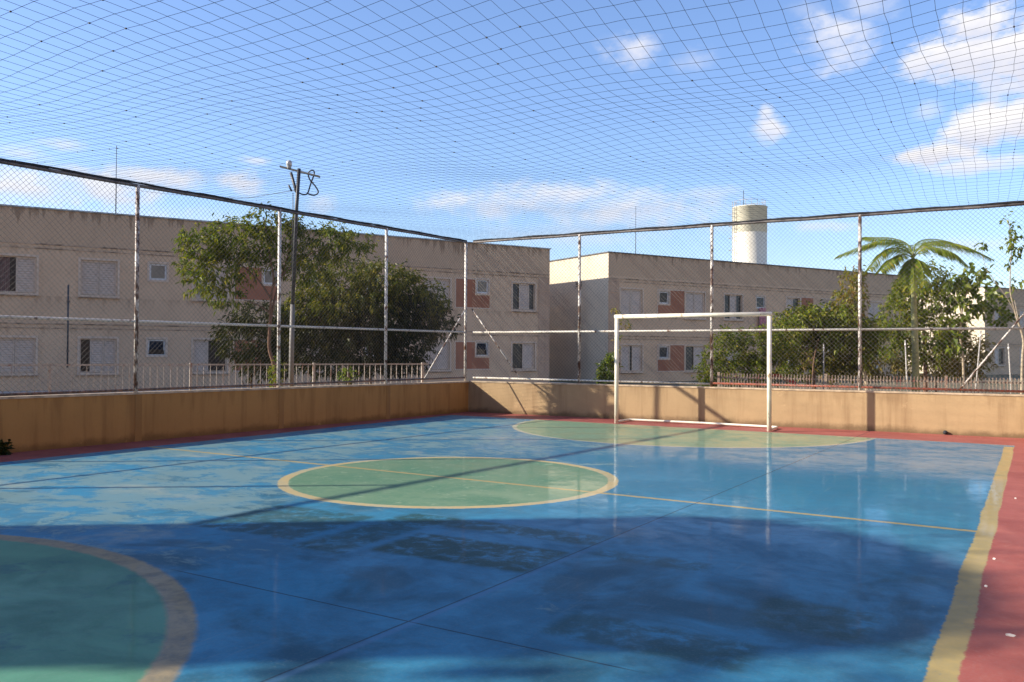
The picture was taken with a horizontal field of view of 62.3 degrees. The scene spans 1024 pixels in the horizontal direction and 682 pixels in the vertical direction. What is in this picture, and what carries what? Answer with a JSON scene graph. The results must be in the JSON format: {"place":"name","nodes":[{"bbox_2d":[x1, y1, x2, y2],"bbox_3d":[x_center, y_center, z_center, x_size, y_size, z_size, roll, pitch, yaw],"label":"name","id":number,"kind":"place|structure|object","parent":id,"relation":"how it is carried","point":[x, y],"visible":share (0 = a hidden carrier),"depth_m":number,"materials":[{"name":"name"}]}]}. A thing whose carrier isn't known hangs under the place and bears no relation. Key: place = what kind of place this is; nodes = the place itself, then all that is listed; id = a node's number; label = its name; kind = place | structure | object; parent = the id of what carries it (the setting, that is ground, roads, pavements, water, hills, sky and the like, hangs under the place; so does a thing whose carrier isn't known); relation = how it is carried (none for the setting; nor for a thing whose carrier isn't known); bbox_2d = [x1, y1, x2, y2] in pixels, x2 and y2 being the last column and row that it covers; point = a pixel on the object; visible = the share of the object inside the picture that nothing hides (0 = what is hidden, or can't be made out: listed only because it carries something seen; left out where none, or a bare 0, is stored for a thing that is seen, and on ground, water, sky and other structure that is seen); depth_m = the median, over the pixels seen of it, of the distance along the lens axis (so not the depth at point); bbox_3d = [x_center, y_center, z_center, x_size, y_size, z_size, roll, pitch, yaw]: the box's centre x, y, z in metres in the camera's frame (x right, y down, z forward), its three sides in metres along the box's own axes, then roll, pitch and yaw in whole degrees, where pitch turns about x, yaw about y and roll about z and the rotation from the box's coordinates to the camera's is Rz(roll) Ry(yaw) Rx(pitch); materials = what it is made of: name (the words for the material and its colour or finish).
{"place":"outdoors","nodes":[
{"label":"outdoors","id":0,"kind":"place"},
{"bbox_2d":[0,382,563,395],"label":"pavement","id":1,"kind":"structure","parent":0,"point":[156,390],"depth_m":29.15,"materials":[{"name":"concrete"}]},
{"bbox_2d":[0,412,1023,681],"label":"court floor","id":2,"kind":"structure","parent":0,"point":[470,546],"depth_m":5.75,"materials":[{"name":"paint"}]},
{"bbox_2d":[0,439,14,454],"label":"plant","id":3,"kind":"object","parent":2,"relation":"on","point":[4,448],"depth_m":11.04,"materials":[{"name":"green plant"}]},
{"bbox_2d":[614,312,777,431],"bbox_3d":[3.427,0.541,15.892,3.007,2.099,0.680,0,-1,32],"label":"goal","id":4,"kind":"object","parent":2,"relation":"on","point":[769,427],"visible":1,"depth_m":15.67,"materials":[{"name":"paint"}]},
{"bbox_2d":[0,0,1023,288],"label":"sky","id":5,"kind":"structure","parent":0,"point":[542,12],"materials":[{"name":"blue"}]},
{"bbox_2d":[549,373,1023,393],"bbox_3d":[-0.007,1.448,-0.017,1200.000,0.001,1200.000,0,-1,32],"label":"ground","id":6,"kind":"structure","parent":0,"point":[994,377],"depth_m":38.46,"materials":[{"name":"plant"}]},
{"bbox_2d":[0,362,428,395],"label":"picket fence","id":7,"kind":"object","parent":6,"relation":"on","point":[157,365],"visible":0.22,"depth_m":17.09,"materials":[{"name":"paint"}]},
{"bbox_2d":[0,381,468,452],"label":"wall","id":8,"kind":"structure","parent":6,"relation":"on","point":[37,422],"depth_m":13.60,"materials":[{"name":"paint"}]},
{"bbox_2d":[0,158,467,395],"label":"chain link fence","id":9,"kind":"object","parent":8,"relation":"on","point":[120,182],"visible":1,"depth_m":13.91,"materials":[{"name":"metal"}]},
{"bbox_2d":[0,0,1023,240],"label":"overhead net","id":10,"kind":"object","parent":9,"relation":"attached to","point":[388,225],"visible":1,"depth_m":9.32,"materials":[{"name":"black fabric"}]},
{"bbox_2d":[204,299,301,387],"bbox_3d":[-6.556,0.299,21.524,2.379,2.732,1.732,1,-1,-18],"label":"shadowed bush","id":11,"kind":"object","parent":6,"relation":"on","point":[257,349],"visible":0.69,"depth_m":21.29,"materials":[{"name":"green plant"}]},
{"bbox_2d":[171,201,378,386],"bbox_3d":[-4.794,-0.588,17.286,4.157,4.430,1.394,0,-1,-7],"label":"leafy tree","id":12,"kind":"object","parent":6,"relation":"on","point":[221,247],"visible":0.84,"depth_m":17.19,"materials":[{"name":"green plant"}]},
{"bbox_2d":[0,204,550,390],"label":"apartment block","id":13,"kind":"structure","parent":6,"relation":"on","point":[57,346],"depth_m":30.60,"materials":[{"name":"paint"}]},
{"bbox_2d":[0,335,37,375],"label":"window","id":14,"kind":"structure","parent":13,"relation":"in","point":[30,340],"depth_m":28.31,"materials":[{"name":"paint"}]},
{"bbox_2d":[0,253,38,295],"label":"window","id":15,"kind":"structure","parent":13,"relation":"in","point":[30,288],"depth_m":28.34,"materials":[{"name":"paint"}]},
{"bbox_2d":[66,285,69,367],"bbox_3d":[-14.451,-0.482,27.584,0.100,2.693,0.090,1,-1,-31],"label":"drain pipe","id":16,"kind":"object","parent":13,"relation":"attached to","point":[67,350],"visible":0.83,"depth_m":27.57,"materials":[{"name":"metal"}]},
{"bbox_2d":[77,336,118,375],"bbox_3d":[-14.412,0.521,29.526,1.340,1.360,0.175,1,-1,-31],"label":"window","id":17,"kind":"structure","parent":13,"relation":"in","point":[95,358],"depth_m":29.54,"materials":[{"name":"paint"}]},
{"bbox_2d":[77,257,119,298],"bbox_3d":[-14.398,-2.184,29.558,1.340,1.390,0.175,1,-1,-31],"label":"window","id":18,"kind":"structure","parent":13,"relation":"in","point":[113,284],"depth_m":29.57,"materials":[{"name":"paint"}]},
{"bbox_2d":[115,146,116,212],"bbox_3d":[-14.575,-5.894,31.213,0.035,2.601,0.040,0,-1,17],"label":"lightning rod","id":19,"kind":"object","parent":13,"relation":"on","point":[116,184],"visible":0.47,"depth_m":31.21,"materials":[{"name":"metal"}]},
{"bbox_2d":[145,337,167,356],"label":"window","id":20,"kind":"structure","parent":13,"relation":"in","point":[160,348],"depth_m":30.55,"materials":[{"name":"glass"}]},
{"bbox_2d":[147,261,168,281],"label":"window","id":21,"kind":"structure","parent":13,"relation":"in","point":[152,276],"depth_m":30.55,"materials":[{"name":"paint"}]},
{"bbox_2d":[191,338,228,374],"bbox_3d":[-11.211,0.560,31.460,1.380,1.360,0.175,1,-1,-31],"label":"window","id":22,"kind":"structure","parent":13,"relation":"in","point":[195,350],"depth_m":31.41,"materials":[{"name":"paint"}]},
{"bbox_2d":[191,265,229,301],"bbox_3d":[-11.197,-2.145,31.491,1.380,1.390,0.175,1,-1,-31],"label":"window","id":23,"kind":"structure","parent":13,"relation":"in","point":[221,274],"depth_m":31.55,"materials":[{"name":"paint"}]},
{"bbox_2d":[262,267,277,285],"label":"window","id":24,"kind":"structure","parent":13,"relation":"in","point":[267,275],"depth_m":32.59,"materials":[{"name":"paint"}]},
{"bbox_2d":[306,339,337,373],"bbox_3d":[-7.557,0.604,33.666,1.380,1.360,0.175,1,-1,-31],"label":"window","id":25,"kind":"structure","parent":13,"relation":"in","point":[333,339],"depth_m":33.61,"materials":[{"name":"paint"}]},
{"bbox_2d":[306,270,338,302],"bbox_3d":[-7.552,-2.115,33.718,1.350,1.360,0.132,1,-1,-31],"label":"window","id":26,"kind":"structure","parent":13,"relation":"in","point":[307,270],"depth_m":33.88,"materials":[{"name":"paint"}]},
{"bbox_2d":[422,340,451,371],"bbox_3d":[-3.224,0.657,36.284,1.400,1.360,0.175,1,-1,-31],"label":"window","id":27,"kind":"structure","parent":13,"relation":"in","point":[445,368],"depth_m":36.42,"materials":[{"name":"paint"}]},
{"bbox_2d":[423,276,451,308],"bbox_3d":[-3.219,-2.062,36.329,1.370,1.360,0.122,1,-1,-31],"label":"window","id":28,"kind":"structure","parent":13,"relation":"in","point":[440,278],"depth_m":36.50,"materials":[{"name":"paint"}]},
{"bbox_2d":[475,278,489,294],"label":"window","id":29,"kind":"structure","parent":13,"relation":"in","point":[481,290],"depth_m":37.46,"materials":[{"name":"glass"}]},
{"bbox_2d":[475,340,489,356],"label":"window","id":30,"kind":"structure","parent":13,"relation":"in","point":[481,347],"depth_m":37.49,"materials":[{"name":"glass"}]},
{"bbox_2d":[511,341,535,371],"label":"window","id":31,"kind":"structure","parent":13,"relation":"in","point":[515,360],"depth_m":38.57,"materials":[{"name":"paint"}]},
{"bbox_2d":[511,281,536,312],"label":"window","id":32,"kind":"structure","parent":13,"relation":"in","point":[521,285],"depth_m":38.61,"materials":[{"name":"paint"}]},
{"bbox_2d":[267,356,287,386],"bbox_3d":[-4.432,0.871,15.987,0.362,1.480,0.419,1,-1,-34],"label":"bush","id":33,"kind":"object","parent":6,"relation":"on","point":[272,370],"visible":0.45,"depth_m":15.99,"materials":[{"name":"green plant"}]},
{"bbox_2d":[280,160,319,386],"bbox_3d":[-4.122,-0.948,16.339,0.855,5.128,0.217,0,-1,9],"label":"utility pole","id":34,"kind":"object","parent":6,"relation":"on","point":[293,266],"visible":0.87,"depth_m":16.37,"materials":[{"name":"concrete"}]},
{"bbox_2d":[118,185,293,197],"bbox_3d":[-9.254,-4.332,23.900,0.358,2.967,18.055,1,-1,-35],"label":"overhead cable","id":35,"kind":"object","parent":34,"relation":"attached to","point":[244,197],"visible":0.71,"depth_m":19.73,"materials":[{"name":"metal"}]},
{"bbox_2d":[336,367,360,383],"bbox_3d":[-3.496,1.081,17.997,0.478,1.115,0.442,0,-1,43],"label":"flowering plant","id":36,"kind":"object","parent":6,"relation":"on","point":[345,370],"visible":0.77,"depth_m":17.96,"materials":[{"name":"green plant"}]},
{"bbox_2d":[264,286,462,384],"bbox_3d":[-4.104,0.013,23.265,5.375,3.368,2.953,0,-1,-13],"label":"dark shrub","id":37,"kind":"object","parent":6,"relation":"on","point":[402,339],"visible":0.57,"depth_m":22.61,"materials":[{"name":"green plant"}]},
{"bbox_2d":[281,250,452,384],"bbox_3d":[-3.859,-0.409,22.574,4.610,4.199,2.152,0,-1,-7],"label":"bushy tree","id":38,"kind":"object","parent":6,"relation":"on","point":[330,286],"visible":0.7,"depth_m":22.38,"materials":[{"name":"green plant"}]},
{"bbox_2d":[593,352,624,383],"bbox_3d":[2.118,0.950,18.622,0.675,1.452,0.636,0,-1,32],"label":"bush","id":39,"kind":"object","parent":6,"relation":"on","point":[608,374],"visible":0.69,"depth_m":18.54,"materials":[{"name":"green plant"}]},
{"bbox_2d":[610,304,631,383],"bbox_3d":[2.648,0.409,20.552,0.544,2.584,0.413,0,-1,13],"label":"slender sapling","id":40,"kind":"object","parent":6,"relation":"on","point":[616,311],"visible":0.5,"depth_m":20.50,"materials":[{"name":"green plant"}]},
{"bbox_2d":[549,251,906,380],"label":"apartment block","id":41,"kind":"structure","parent":6,"relation":"on","point":[697,285],"depth_m":42.03,"materials":[{"name":"paint"}]},
{"bbox_2d":[619,287,643,314],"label":"window","id":42,"kind":"structure","parent":41,"relation":"in","point":[640,307],"depth_m":40.29,"materials":[{"name":"paint"}]},
{"bbox_2d":[620,344,643,373],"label":"window","id":43,"kind":"structure","parent":41,"relation":"in","point":[625,362],"depth_m":40.30,"materials":[{"name":"paint"}]},
{"bbox_2d":[658,290,669,304],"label":"window","id":44,"kind":"structure","parent":41,"relation":"in","point":[662,295],"depth_m":41.34,"materials":[{"name":"glass"}]},
{"bbox_2d":[658,345,669,359],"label":"window","id":45,"kind":"structure","parent":41,"relation":"in","point":[661,354],"depth_m":41.30,"materials":[{"name":"glass"}]},
{"bbox_2d":[684,291,705,319],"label":"window","id":46,"kind":"structure","parent":41,"relation":"in","point":[696,304],"depth_m":42.37,"materials":[{"name":"paint"}]},
{"bbox_2d":[684,344,705,372],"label":"window","id":47,"kind":"structure","parent":41,"relation":"in","point":[688,359],"depth_m":42.27,"materials":[{"name":"paint"}]},
{"bbox_2d":[723,346,740,368],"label":"window","id":48,"kind":"structure","parent":41,"relation":"in","point":[729,358],"depth_m":43.65,"materials":[{"name":"paint"}]},
{"bbox_2d":[723,293,743,320],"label":"window","id":49,"kind":"structure","parent":41,"relation":"in","point":[736,297],"depth_m":43.79,"materials":[{"name":"paint"}]},
{"bbox_2d":[755,295,765,309],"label":"window","id":50,"kind":"structure","parent":41,"relation":"in","point":[760,304],"depth_m":44.73,"materials":[{"name":"glass"}]},
{"bbox_2d":[759,307,765,334],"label":"hanging cloth","id":51,"kind":"object","parent":41,"relation":"hanging from","point":[762,309],"visible":0.45,"depth_m":44.62,"materials":[{"name":"pink fabric"}]},
{"bbox_2d":[785,296,800,313],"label":"window","id":52,"kind":"structure","parent":41,"relation":"in","point":[794,300],"depth_m":46.06,"materials":[{"name":"glass"}]},
{"bbox_2d":[821,298,836,309],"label":"window","id":53,"kind":"structure","parent":41,"relation":"in","point":[827,300],"depth_m":47.49,"materials":[{"name":"paint"}]},
{"bbox_2d":[868,301,882,325],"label":"window","id":54,"kind":"structure","parent":41,"relation":"in","point":[874,305],"depth_m":49.70,"materials":[{"name":"paint"}]},
{"bbox_2d":[468,381,1023,437],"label":"wall","id":55,"kind":"structure","parent":6,"relation":"on","point":[981,414],"depth_m":15.85,"materials":[{"name":"paint"}]},
{"bbox_2d":[472,200,1023,392],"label":"chain link fence","id":56,"kind":"object","parent":55,"relation":"on","point":[859,329],"visible":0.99,"depth_m":15.96,"materials":[{"name":"metal"}]},
{"bbox_2d":[691,312,801,387],"bbox_3d":[5.146,0.518,18.619,2.437,2.360,1.369,0,-1,8],"label":"leafy shrub","id":57,"kind":"object","parent":6,"relation":"on","point":[721,361],"visible":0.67,"depth_m":18.42,"materials":[{"name":"green plant"}]},
{"bbox_2d":[728,190,767,263],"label":"water tower","id":58,"kind":"structure","parent":6,"relation":"on","point":[738,244],"depth_m":76.78,"materials":[{"name":"paint"}]},
{"bbox_2d":[757,360,795,387],"bbox_3d":[5.753,0.726,18.473,0.706,0.872,0.504,0,-1,0],"label":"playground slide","id":59,"kind":"object","parent":6,"relation":"on","point":[778,376],"visible":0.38,"depth_m":18.29,"materials":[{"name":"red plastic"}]},
{"bbox_2d":[765,299,876,388],"bbox_3d":[7.312,0.359,20.177,2.766,2.723,1.724,0,-1,-4],"label":"broad shrub","id":60,"kind":"object","parent":6,"relation":"on","point":[828,358],"visible":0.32,"depth_m":19.98,"materials":[{"name":"green plant"}]},
{"bbox_2d":[823,345,824,388],"bbox_3d":[6.985,0.882,18.996,0.037,1.646,0.050,0,-1,32],"label":"garden stake","id":61,"kind":"object","parent":6,"relation":"on","point":[823,364],"visible":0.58,"depth_m":18.99,"materials":[{"name":"plastic"}]},
{"bbox_2d":[774,299,890,388],"bbox_3d":[7.305,0.373,19.362,2.753,2.676,1.150,0,-1,5],"label":"bright shrub","id":62,"kind":"object","parent":6,"relation":"on","point":[838,324],"visible":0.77,"depth_m":19.28,"materials":[{"name":"green plant"}]},
{"bbox_2d":[828,265,870,389],"bbox_3d":[7.834,-0.022,19.562,1.009,3.480,0.819,0,-1,32],"label":"slender tree","id":63,"kind":"object","parent":6,"relation":"on","point":[850,301],"visible":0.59,"depth_m":19.56,"materials":[{"name":"green plant"}]},
{"bbox_2d":[717,372,1023,393],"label":"picket fence","id":64,"kind":"object","parent":6,"relation":"on","point":[825,379],"visible":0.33,"depth_m":16.29,"materials":[{"name":"metal"}]},
{"bbox_2d":[795,317,997,391],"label":"olive undergrowth","id":65,"kind":"object","parent":6,"relation":"on","point":[940,374],"visible":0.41,"depth_m":22.23,"materials":[{"name":"green plant"}]},
{"bbox_2d":[904,340,906,390],"bbox_3d":[8.848,0.848,18.997,0.114,1.735,0.037,0,-1,-9],"label":"garden stake","id":66,"kind":"object","parent":6,"relation":"on","point":[906,362],"visible":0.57,"depth_m":18.99,"materials":[{"name":"plastic"}]},
{"bbox_2d":[835,237,994,391],"bbox_3d":[9.391,-0.413,19.681,3.948,4.278,2.293,0,-1,-2],"label":"palm tree","id":67,"kind":"object","parent":6,"relation":"on","point":[913,265],"visible":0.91,"depth_m":19.58,"materials":[{"name":"green plant"}]},
{"bbox_2d":[874,256,967,391],"bbox_3d":[10.251,-0.203,21.542,2.512,3.909,2.116,0,-1,32],"label":"rounded tree","id":68,"kind":"object","parent":6,"relation":"on","point":[899,335],"visible":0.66,"depth_m":21.28,"materials":[{"name":"green plant"}]},
{"bbox_2d":[907,286,1023,374],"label":"apartment block","id":69,"kind":"structure","parent":6,"relation":"on","point":[995,334],"depth_m":58.27,"materials":[{"name":"paint"}]},
{"bbox_2d":[994,311,1002,326],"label":"window","id":70,"kind":"structure","parent":69,"relation":"in","point":[996,316],"depth_m":57.83,"materials":[{"name":"paint"}]},
{"bbox_2d":[994,347,1004,366],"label":"window","id":71,"kind":"structure","parent":69,"relation":"in","point":[997,351],"depth_m":58.06,"materials":[{"name":"paint"}]},
{"bbox_2d":[1019,347,1021,365],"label":"window","id":72,"kind":"structure","parent":69,"relation":"in","point":[1020,350],"depth_m":59.28,"materials":[{"name":"paint"}]},
{"bbox_2d":[1019,309,1023,326],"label":"window","id":73,"kind":"structure","parent":69,"relation":"in","point":[1020,312],"depth_m":59.45,"materials":[{"name":"paint"}]},
{"bbox_2d":[928,262,1019,392],"bbox_3d":[11.763,-0.095,21.142,2.958,3.700,1.352,1,-1,-29],"label":"broad leaved tree","id":74,"kind":"object","parent":6,"relation":"on","point":[982,307],"visible":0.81,"depth_m":20.79,"materials":[{"name":"green plant"}]},
{"bbox_2d":[975,331,981,392],"bbox_3d":[10.420,0.744,18.998,0.195,1.960,0.037,0,-1,6],"label":"garden stake","id":75,"kind":"object","parent":6,"relation":"on","point":[978,360],"visible":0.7,"depth_m":18.99,"materials":[{"name":"plastic"}]},
{"bbox_2d":[974,211,1023,393],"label":"thin sapling","id":76,"kind":"object","parent":6,"relation":"on","point":[1014,239],"visible":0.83,"depth_m":18.19,"materials":[{"name":"green plant"}]},
{"bbox_2d":[1008,344,1010,393],"bbox_3d":[11.173,0.893,18.996,0.136,1.670,0.037,0,-1,-6],"label":"garden stake","id":77,"kind":"object","parent":6,"relation":"on","point":[1009,366],"visible":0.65,"depth_m":18.99,"materials":[{"name":"plastic"}]}
]}

